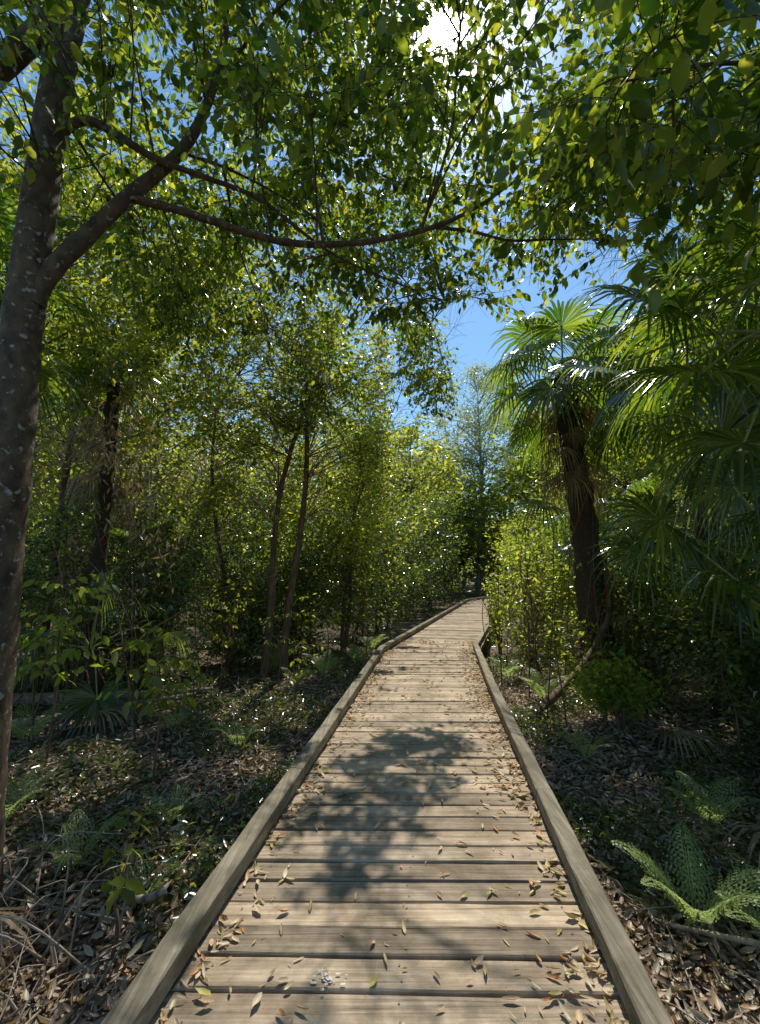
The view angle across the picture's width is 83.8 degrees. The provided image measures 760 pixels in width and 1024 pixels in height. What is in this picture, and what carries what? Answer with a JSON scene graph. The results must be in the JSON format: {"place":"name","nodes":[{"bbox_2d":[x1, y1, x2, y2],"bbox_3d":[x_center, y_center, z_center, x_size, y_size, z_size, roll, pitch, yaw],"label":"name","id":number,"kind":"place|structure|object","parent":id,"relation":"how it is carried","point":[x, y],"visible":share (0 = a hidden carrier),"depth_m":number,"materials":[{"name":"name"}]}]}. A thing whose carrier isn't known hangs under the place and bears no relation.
{"place":"outdoors","nodes":[
{"label":"outdoors","id":0,"kind":"place"},
{"bbox_2d":[0,570,759,1023],"bbox_3d":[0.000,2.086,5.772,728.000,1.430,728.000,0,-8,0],"label":"ground","id":1,"kind":"structure","parent":0,"point":[400,626],"depth_m":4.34,"materials":[{"name":"brown plant"}]},
{"bbox_2d":[4,767,58,823],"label":"fern","id":2,"kind":"object","parent":1,"relation":"on","point":[14,806],"visible":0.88,"depth_m":3.16,"materials":[{"name":"green plant"}]},
{"bbox_2d":[11,699,69,745],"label":"fern","id":3,"kind":"object","parent":1,"relation":"on","point":[20,732],"visible":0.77,"depth_m":4.40,"materials":[{"name":"green plant"}]},
{"bbox_2d":[17,542,64,659],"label":"shrub","id":4,"kind":"object","parent":1,"relation":"on","point":[41,564],"visible":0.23,"depth_m":5.55,"materials":[{"name":"green plant"}]},
{"bbox_2d":[0,189,116,440],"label":"cabbage palm","id":5,"kind":"object","parent":1,"relation":"on","point":[67,295],"visible":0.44,"depth_m":4.79,"materials":[{"name":"green plant"}]},
{"bbox_2d":[15,572,119,765],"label":"sapling","id":6,"kind":"object","parent":1,"relation":"on","point":[69,653],"visible":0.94,"depth_m":4.05,"materials":[{"name":"green plant"}]},
{"bbox_2d":[20,463,128,629],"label":"shrub","id":7,"kind":"object","parent":1,"relation":"on","point":[38,530],"visible":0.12,"depth_m":8.91,"materials":[{"name":"green plant"}]},
{"bbox_2d":[23,809,130,874],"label":"fern","id":8,"kind":"object","parent":1,"relation":"on","point":[62,857],"visible":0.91,"depth_m":2.70,"materials":[{"name":"green plant"}]},
{"bbox_2d":[0,802,158,1023],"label":"dry brush","id":9,"kind":"object","parent":1,"relation":"on","point":[53,962],"visible":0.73,"depth_m":2.05,"materials":[{"name":"brown wood"}]},
{"bbox_2d":[20,487,165,692],"bbox_3d":[-4.434,1.080,6.303,2.220,3.375,2.703,0,-8,0],"label":"shrub","id":10,"kind":"object","parent":1,"relation":"on","point":[56,542],"visible":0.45,"depth_m":6.07,"materials":[{"name":"green plant"}]},
{"bbox_2d":[12,692,195,727],"bbox_3d":[-3.702,2.385,5.068,2.905,0.168,0.437,5,-9,-33],"label":"fallen log","id":11,"kind":"object","parent":1,"relation":"on","point":[133,702],"visible":0.27,"depth_m":4.88,"materials":[{"name":"brown wood"}]},
{"bbox_2d":[12,568,197,739],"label":"cabbage palm","id":12,"kind":"object","parent":1,"relation":"on","point":[83,705],"visible":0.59,"depth_m":5.25,"materials":[{"name":"green plant"}]},
{"bbox_2d":[39,337,171,692],"bbox_3d":[-4.089,0.118,6.202,1.912,5.279,1.876,0,-8,0],"label":"cabbage palm","id":13,"kind":"object","parent":1,"relation":"on","point":[96,559],"visible":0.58,"depth_m":6.29,"materials":[{"name":"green plant"}]},
{"bbox_2d":[1,236,217,633],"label":"rainforest tree","id":14,"kind":"object","parent":1,"relation":"on","point":[73,474],"visible":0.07,"depth_m":11.53,"materials":[{"name":"green plant"}]},
{"bbox_2d":[0,0,220,444],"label":"lilly pilly tree","id":15,"kind":"object","parent":1,"relation":"on","point":[144,328],"visible":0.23,"depth_m":5.38,"materials":[{"name":"green plant"}]},
{"bbox_2d":[12,687,211,706],"bbox_3d":[-4.330,2.488,5.737,3.844,0.228,0.285,2,-8,-14],"label":"fallen log","id":16,"kind":"object","parent":1,"relation":"on","point":[27,701],"visible":0.32,"depth_m":5.60,"materials":[{"name":"brown wood"}]},
{"bbox_2d":[21,452,214,665],"bbox_3d":[-5.330,0.899,8.531,4.110,4.316,4.255,0,-8,0],"label":"shrub","id":17,"kind":"object","parent":1,"relation":"on","point":[86,553],"visible":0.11,"depth_m":8.04,"materials":[{"name":"green plant"}]},
{"bbox_2d":[25,490,220,668],"bbox_3d":[-4.463,1.239,7.616,3.223,3.425,2.954,0,-8,0],"label":"shrub","id":18,"kind":"object","parent":1,"relation":"on","point":[182,548],"visible":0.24,"depth_m":7.45,"materials":[{"name":"green plant"}]},
{"bbox_2d":[100,798,151,960],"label":"sapling","id":19,"kind":"object","parent":1,"relation":"on","point":[128,894],"visible":0.98,"depth_m":2.06,"materials":[{"name":"green plant"}]},
{"bbox_2d":[97,588,155,719],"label":"sapling","id":20,"kind":"object","parent":1,"relation":"on","point":[145,590],"visible":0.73,"depth_m":5.46,"materials":[{"name":"green plant"}]},
{"bbox_2d":[28,342,238,593],"bbox_3d":[-3.475,-0.479,5.427,3.052,3.030,2.061,3,-8,-22],"label":"shrub","id":21,"kind":"object","parent":1,"relation":"on","point":[102,444],"visible":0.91,"depth_m":5.29,"materials":[{"name":"green plant"}]},
{"bbox_2d":[52,515,215,662],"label":"cabbage palm","id":22,"kind":"object","parent":1,"relation":"on","point":[134,576],"visible":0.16,"depth_m":7.86,"materials":[{"name":"green plant"}]},
{"bbox_2d":[0,131,270,692],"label":"lilly pilly tree","id":23,"kind":"object","parent":1,"relation":"on","point":[66,470],"visible":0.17,"depth_m":7.17,"materials":[{"name":"green plant"}]},
{"bbox_2d":[37,276,257,587],"bbox_3d":[-8.643,-2.664,16.343,8.353,13.296,8.036,0,-8,0],"label":"eucalyptus tree","id":24,"kind":"object","parent":1,"relation":"on","point":[171,467],"visible":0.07,"depth_m":16.36,"materials":[{"name":"green plant"}]},
{"bbox_2d":[109,849,186,905],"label":"fern","id":25,"kind":"object","parent":1,"relation":"on","point":[156,885],"visible":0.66,"depth_m":2.49,"materials":[{"name":"green plant"}]},
{"bbox_2d":[78,510,225,688],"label":"shrub","id":26,"kind":"object","parent":1,"relation":"on","point":[185,588],"visible":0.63,"depth_m":6.66,"materials":[{"name":"green plant"}]},
{"bbox_2d":[135,884,173,904],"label":"fallen branch","id":27,"kind":"object","parent":1,"relation":"on","point":[151,896],"visible":0.72,"depth_m":2.25,"materials":[{"name":"grey wood"}]},
{"bbox_2d":[95,619,213,781],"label":"sapling","id":28,"kind":"object","parent":1,"relation":"on","point":[151,666],"visible":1,"depth_m":3.76,"materials":[{"name":"green plant"}]},
{"bbox_2d":[146,701,197,733],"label":"fern","id":29,"kind":"object","parent":1,"relation":"on","point":[168,720],"visible":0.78,"depth_m":4.69,"materials":[{"name":"green plant"}]},
{"bbox_2d":[140,779,204,825],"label":"fern","id":30,"kind":"object","parent":1,"relation":"on","point":[176,807],"visible":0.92,"depth_m":3.17,"materials":[{"name":"green plant"}]},
{"bbox_2d":[163,629,227,721],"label":"sapling","id":31,"kind":"object","parent":1,"relation":"on","point":[194,655],"visible":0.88,"depth_m":5.24,"materials":[{"name":"green plant"}]},
{"bbox_2d":[128,524,297,668],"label":"shrub","id":32,"kind":"object","parent":1,"relation":"on","point":[235,576],"visible":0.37,"depth_m":8.27,"materials":[{"name":"green plant"}]},
{"bbox_2d":[75,225,358,662],"bbox_3d":[-3.552,-1.929,9.608,6.367,10.236,5.242,3,-8,-18],"label":"lilly pilly tree","id":33,"kind":"object","parent":1,"relation":"on","point":[250,433],"visible":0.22,"depth_m":9.25,"materials":[{"name":"green plant"}]},
{"bbox_2d":[190,594,255,694],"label":"sapling","id":34,"kind":"object","parent":1,"relation":"on","point":[229,642],"visible":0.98,"depth_m":6.44,"materials":[{"name":"green plant"}]},
{"bbox_2d":[204,580,254,675],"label":"sapling","id":35,"kind":"object","parent":1,"relation":"on","point":[237,626],"visible":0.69,"depth_m":7.53,"materials":[{"name":"green plant"}]},
{"bbox_2d":[145,470,315,650],"bbox_3d":[-3.489,1.144,10.259,4.080,4.323,3.835,0,-8,0],"label":"shrub","id":36,"kind":"object","parent":1,"relation":"on","point":[240,524],"visible":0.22,"depth_m":9.94,"materials":[{"name":"green plant"}]},
{"bbox_2d":[183,590,280,676],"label":"shrub","id":37,"kind":"object","parent":1,"relation":"on","point":[249,643],"visible":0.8,"depth_m":7.44,"materials":[{"name":"green plant"}]},
{"bbox_2d":[208,722,260,748],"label":"fern","id":38,"kind":"object","parent":1,"relation":"on","point":[235,735],"visible":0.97,"depth_m":4.35,"materials":[{"name":"green plant"}]},
{"bbox_2d":[22,470,482,649],"bbox_3d":[-5.466,0.439,19.614,22.943,8.289,23.192,0,-8,0],"label":"forest understorey","id":39,"kind":"object","parent":1,"relation":"on","point":[447,500],"visible":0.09,"depth_m":18.75,"materials":[{"name":"green plant"}]},
{"bbox_2d":[183,305,361,605],"bbox_3d":[-4.451,-2.680,19.451,8.861,14.191,8.780,0,-8,0],"label":"eucalyptus tree","id":40,"kind":"object","parent":1,"relation":"on","point":[254,468],"visible":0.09,"depth_m":19.14,"materials":[{"name":"green plant"}]},
{"bbox_2d":[251,612,300,689],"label":"sapling","id":41,"kind":"object","parent":1,"relation":"on","point":[277,637],"visible":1,"depth_m":6.67,"materials":[{"name":"green plant"}]},
{"bbox_2d":[255,642,299,672],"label":"fern","id":42,"kind":"object","parent":1,"relation":"on","point":[274,658],"visible":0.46,"depth_m":7.63,"materials":[{"name":"green plant"}]},
{"bbox_2d":[223,543,345,660],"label":"shrub","id":43,"kind":"object","parent":1,"relation":"on","point":[302,579],"visible":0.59,"depth_m":8.67,"materials":[{"name":"green plant"}]},
{"bbox_2d":[123,232,461,680],"bbox_3d":[-1.795,-1.413,8.630,6.080,9.059,5.037,1,-8,-10],"label":"lilly pilly tree","id":44,"kind":"object","parent":1,"relation":"on","point":[292,423],"visible":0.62,"depth_m":8.01,"materials":[{"name":"green plant"}]},
{"bbox_2d":[273,640,335,710],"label":"sapling","id":45,"kind":"object","parent":1,"relation":"on","point":[290,651],"visible":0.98,"depth_m":5.70,"materials":[{"name":"green plant"}]},
{"bbox_2d":[291,594,320,669],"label":"sapling","id":46,"kind":"object","parent":1,"relation":"on","point":[301,598],"visible":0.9,"depth_m":7.99,"materials":[{"name":"green plant"}]},
{"bbox_2d":[244,497,374,645],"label":"shrub","id":47,"kind":"object","parent":1,"relation":"on","point":[318,551],"visible":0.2,"depth_m":10.19,"materials":[{"name":"green plant"}]},
{"bbox_2d":[301,583,342,671],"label":"sapling","id":48,"kind":"object","parent":1,"relation":"on","point":[333,618],"visible":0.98,"depth_m":7.64,"materials":[{"name":"green plant"}]},
{"bbox_2d":[301,649,345,677],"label":"fern","id":49,"kind":"object","parent":1,"relation":"on","point":[324,669],"visible":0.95,"depth_m":7.39,"materials":[{"name":"green plant"}]},
{"bbox_2d":[281,382,421,605],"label":"eucalyptus tree","id":50,"kind":"object","parent":1,"relation":"on","point":[401,477],"visible":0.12,"depth_m":21.03,"materials":[{"name":"green plant"}]},
{"bbox_2d":[306,533,406,646],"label":"shrub","id":51,"kind":"object","parent":1,"relation":"on","point":[357,592],"visible":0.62,"depth_m":10.12,"materials":[{"name":"green plant"}]},
{"bbox_2d":[287,312,445,653],"bbox_3d":[-0.272,-0.791,10.902,4.472,8.430,5.254,0,-8,0],"label":"lilly pilly tree","id":52,"kind":"object","parent":1,"relation":"on","point":[387,469],"visible":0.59,"depth_m":10.36,"materials":[{"name":"green plant"}]},
{"bbox_2d":[347,570,385,659],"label":"sapling","id":53,"kind":"object","parent":1,"relation":"on","point":[368,598],"visible":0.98,"depth_m":9.13,"materials":[{"name":"green plant"}]},
{"bbox_2d":[353,634,387,653],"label":"fern","id":54,"kind":"object","parent":1,"relation":"on","point":[375,641],"visible":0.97,"depth_m":9.44,"materials":[{"name":"green plant"}]},
{"bbox_2d":[329,501,428,631],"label":"shrub","id":55,"kind":"object","parent":1,"relation":"on","point":[390,559],"visible":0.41,"depth_m":12.91,"materials":[{"name":"green plant"}]},
{"bbox_2d":[0,0,759,906],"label":"broadleaf tree","id":56,"kind":"object","parent":1,"relation":"on","point":[262,94],"visible":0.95,"depth_m":3.27,"materials":[{"name":"green plant"}]},
{"bbox_2d":[0,702,759,1012],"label":"fallen palm fronds","id":57,"kind":"object","parent":1,"relation":"on","point":[15,925],"visible":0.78,"depth_m":3.54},
{"bbox_2d":[12,438,750,748],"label":"bare stems","id":58,"kind":"object","parent":1,"relation":"on","point":[131,667],"visible":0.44,"depth_m":5.64,"materials":[{"name":"brown plant"}]},
{"bbox_2d":[4,623,759,970],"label":"groundcover","id":59,"kind":"object","parent":1,"relation":"on","point":[516,713],"visible":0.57,"depth_m":3.31,"materials":[{"name":"green plant"}]},
{"bbox_2d":[100,593,673,1023],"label":"boardwalk","id":60,"kind":"structure","parent":1,"relation":"on","point":[448,935],"depth_m":2.03,"materials":[{"name":"brown wood"}]},
{"bbox_2d":[0,640,759,1023],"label":"fallen leaves","id":61,"kind":"object","parent":60,"relation":"on","point":[373,981],"depth_m":2.66,"materials":[{"name":"brown plant"}]},
{"bbox_2d":[27,393,748,593],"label":"distant forest","id":62,"kind":"object","parent":1,"relation":"on","point":[476,536],"visible":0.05,"depth_m":30.71,"materials":[{"name":"leaf"},{"name":"brown bark"}]},
{"bbox_2d":[364,491,451,620],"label":"shrub","id":63,"kind":"object","parent":1,"relation":"on","point":[415,547],"visible":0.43,"depth_m":15.90,"materials":[{"name":"green plant"}]},
{"bbox_2d":[357,409,470,600],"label":"rainforest tree","id":64,"kind":"object","parent":1,"relation":"on","point":[449,468],"visible":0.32,"depth_m":24.92,"materials":[{"name":"green plant"}]},
{"bbox_2d":[392,491,469,610],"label":"shrub","id":65,"kind":"object","parent":1,"relation":"on","point":[437,512],"visible":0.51,"depth_m":19.05,"materials":[{"name":"green plant"}]},
{"bbox_2d":[411,423,492,591],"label":"eucalyptus tree","id":66,"kind":"object","parent":1,"relation":"on","point":[455,465],"visible":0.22,"depth_m":33.14,"materials":[{"name":"green plant"}]},
{"bbox_2d":[417,358,528,590],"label":"tree","id":67,"kind":"object","parent":1,"relation":"on","point":[476,432],"visible":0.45,"depth_m":36.64,"materials":[{"name":"green plant"}]},
{"bbox_2d":[478,583,519,656],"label":"shrub","id":68,"kind":"object","parent":1,"relation":"on","point":[494,610],"visible":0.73,"depth_m":9.44,"materials":[{"name":"green plant"}]},
{"bbox_2d":[490,657,522,679],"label":"fern","id":69,"kind":"object","parent":1,"relation":"on","point":[514,667],"visible":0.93,"depth_m":7.15,"materials":[{"name":"green plant"}]},
{"bbox_2d":[496,508,550,698],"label":"sapling","id":70,"kind":"object","parent":1,"relation":"on","point":[516,573],"visible":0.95,"depth_m":6.33,"materials":[{"name":"green plant"}]},
{"bbox_2d":[495,496,555,681],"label":"sapling","id":71,"kind":"object","parent":1,"relation":"on","point":[518,562],"visible":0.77,"depth_m":6.94,"materials":[{"name":"green plant"}]},
{"bbox_2d":[481,532,577,665],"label":"shrub","id":72,"kind":"object","parent":1,"relation":"on","point":[560,595],"visible":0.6,"depth_m":8.32,"materials":[{"name":"green plant"}]},
{"bbox_2d":[484,515,575,645],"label":"shrub","id":73,"kind":"object","parent":1,"relation":"on","point":[522,566],"visible":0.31,"depth_m":10.34,"materials":[{"name":"green plant"}]},
{"bbox_2d":[491,499,573,631],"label":"shrub","id":74,"kind":"object","parent":1,"relation":"on","point":[533,537],"visible":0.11,"depth_m":12.63,"materials":[{"name":"green plant"}]},
{"bbox_2d":[488,612,577,677],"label":"shrub","id":75,"kind":"object","parent":1,"relation":"on","point":[525,643],"visible":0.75,"depth_m":7.35,"materials":[{"name":"green plant"}]},
{"bbox_2d":[520,668,566,698],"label":"fern","id":76,"kind":"object","parent":1,"relation":"on","point":[541,691],"visible":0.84,"depth_m":5.96,"materials":[{"name":"green plant"}]},
{"bbox_2d":[491,436,619,540],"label":"rainforest tree","id":77,"kind":"object","parent":1,"relation":"on","point":[520,477],"visible":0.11,"depth_m":27.84,"materials":[{"name":"green plant"}]},
{"bbox_2d":[521,559,612,725],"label":"leaning branch","id":78,"kind":"object","parent":1,"relation":"on","point":[555,695],"visible":0.69,"depth_m":5.95,"materials":[{"name":"brown plant"}]},
{"bbox_2d":[472,295,669,677],"bbox_3d":[3.212,-0.322,6.990,3.257,6.477,3.133,0,-8,0],"label":"cabbage palm","id":79,"kind":"object","parent":1,"relation":"on","point":[571,438],"visible":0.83,"depth_m":6.83,"materials":[{"name":"green plant"}]},
{"bbox_2d":[555,726,613,762],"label":"fern","id":80,"kind":"object","parent":1,"relation":"on","point":[591,748],"visible":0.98,"depth_m":4.16,"materials":[{"name":"green plant"}]},
{"bbox_2d":[495,339,689,606],"bbox_3d":[6.913,-1.016,12.927,6.473,9.393,5.950,-2,-8,17],"label":"rainforest tree","id":81,"kind":"object","parent":1,"relation":"on","point":[641,465],"visible":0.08,"depth_m":12.27,"materials":[{"name":"green plant"}]},
{"bbox_2d":[517,591,675,679],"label":"shrub","id":82,"kind":"object","parent":1,"relation":"on","point":[576,645],"visible":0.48,"depth_m":6.47,"materials":[{"name":"green plant"}]},
{"bbox_2d":[511,339,688,527],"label":"rainforest tree","id":83,"kind":"object","parent":1,"relation":"on","point":[536,485],"visible":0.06,"depth_m":17.46,"materials":[{"name":"green plant"}]},
{"bbox_2d":[463,0,759,332],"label":"broadleaf tree","id":84,"kind":"object","parent":1,"relation":"on","point":[720,167],"visible":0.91,"depth_m":1.87,"materials":[{"name":"green plant"}]},
{"bbox_2d":[537,472,690,659],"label":"cabbage palm","id":85,"kind":"object","parent":1,"relation":"on","point":[641,483],"visible":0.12,"depth_m":8.53,"materials":[{"name":"green plant"}]},
{"bbox_2d":[539,483,690,670],"bbox_3d":[4.644,1.269,8.257,3.076,3.546,3.020,-6,-10,40],"label":"shrub","id":86,"kind":"object","parent":1,"relation":"on","point":[600,526],"visible":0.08,"depth_m":8.15,"materials":[{"name":"green plant"}]},
{"bbox_2d":[557,641,679,736],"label":"shrub","id":87,"kind":"object","parent":1,"relation":"on","point":[609,690],"visible":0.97,"depth_m":4.84,"materials":[{"name":"green plant"}]},
{"bbox_2d":[486,478,753,666],"bbox_3d":[10.616,0.477,18.894,17.012,7.960,25.136,0,-8,0],"label":"forest understorey","id":88,"kind":"object","parent":1,"relation":"on","point":[560,544],"visible":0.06,"depth_m":10.03,"materials":[{"name":"green plant"}]},
{"bbox_2d":[562,516,732,699],"bbox_3d":[4.128,1.355,6.384,2.464,2.979,2.652,-3,-8,22],"label":"shrub","id":89,"kind":"object","parent":1,"relation":"on","point":[634,613],"visible":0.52,"depth_m":6.21,"materials":[{"name":"green plant"}]},
{"bbox_2d":[543,30,759,525],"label":"cabbage palm","id":90,"kind":"object","parent":1,"relation":"on","point":[688,315],"visible":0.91,"depth_m":3.37,"materials":[{"name":"green plant"}]},
{"bbox_2d":[554,286,759,722],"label":"cabbage palm","id":91,"kind":"object","parent":1,"relation":"on","point":[615,397],"visible":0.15,"depth_m":5.65,"materials":[{"name":"green plant"}]},
{"bbox_2d":[590,437,732,657],"bbox_3d":[6.420,0.677,9.357,4.102,5.002,3.882,0,-8,0],"label":"shrub","id":92,"kind":"object","parent":1,"relation":"on","point":[642,472],"visible":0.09,"depth_m":9.79,"materials":[{"name":"green plant"}]},
{"bbox_2d":[583,155,759,598],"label":"rainforest tree","id":93,"kind":"object","parent":1,"relation":"on","point":[681,363],"visible":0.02,"depth_m":6.91,"materials":[{"name":"green plant"}]},
{"bbox_2d":[585,377,759,647],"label":"cabbage palm","id":94,"kind":"object","parent":1,"relation":"on","point":[717,580],"visible":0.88,"depth_m":3.73,"materials":[{"name":"green plant"}]},
{"bbox_2d":[587,287,759,547],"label":"rainforest tree","id":95,"kind":"object","parent":1,"relation":"on","point":[621,314],"visible":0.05,"depth_m":10.49,"materials":[{"name":"green plant"}]},
{"bbox_2d":[610,390,759,596],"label":"cabbage palm","id":96,"kind":"object","parent":1,"relation":"on","point":[754,526],"visible":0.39,"depth_m":4.13,"materials":[{"name":"green plant"}]},
{"bbox_2d":[611,823,759,935],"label":"fern","id":97,"kind":"object","parent":1,"relation":"on","point":[706,917],"visible":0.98,"depth_m":2.30,"materials":[{"name":"green plant"}]},
{"bbox_2d":[627,458,759,672],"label":"shrub","id":98,"kind":"object","parent":1,"relation":"on","point":[737,560],"visible":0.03,"depth_m":6.34,"materials":[{"name":"green plant"}]},
{"bbox_2d":[632,525,759,725],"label":"shrub","id":99,"kind":"object","parent":1,"relation":"on","point":[705,632],"visible":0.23,"depth_m":5.05,"materials":[{"name":"green plant"}]},
{"bbox_2d":[664,771,759,826],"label":"fern","id":100,"kind":"object","parent":1,"relation":"on","point":[708,809],"visible":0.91,"depth_m":3.08,"materials":[{"name":"green plant"}]},
{"bbox_2d":[664,921,759,947],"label":"fallen branch","id":101,"kind":"object","parent":1,"relation":"on","point":[739,939],"visible":0.98,"depth_m":2.10,"materials":[{"name":"brown wood"}]},
{"bbox_2d":[669,585,759,740],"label":"shrub","id":102,"kind":"object","parent":1,"relation":"on","point":[749,673],"visible":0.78,"depth_m":4.24,"materials":[{"name":"green plant"}]},
{"bbox_2d":[714,852,759,938],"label":"fern","id":103,"kind":"object","parent":1,"relation":"on","point":[755,921],"visible":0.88,"depth_m":2.14,"materials":[{"name":"green plant"}]},
{"bbox_2d":[0,0,759,569],"label":"sky","id":104,"kind":"structure","parent":0,"point":[477,341],"materials":[{"name":"blue"}]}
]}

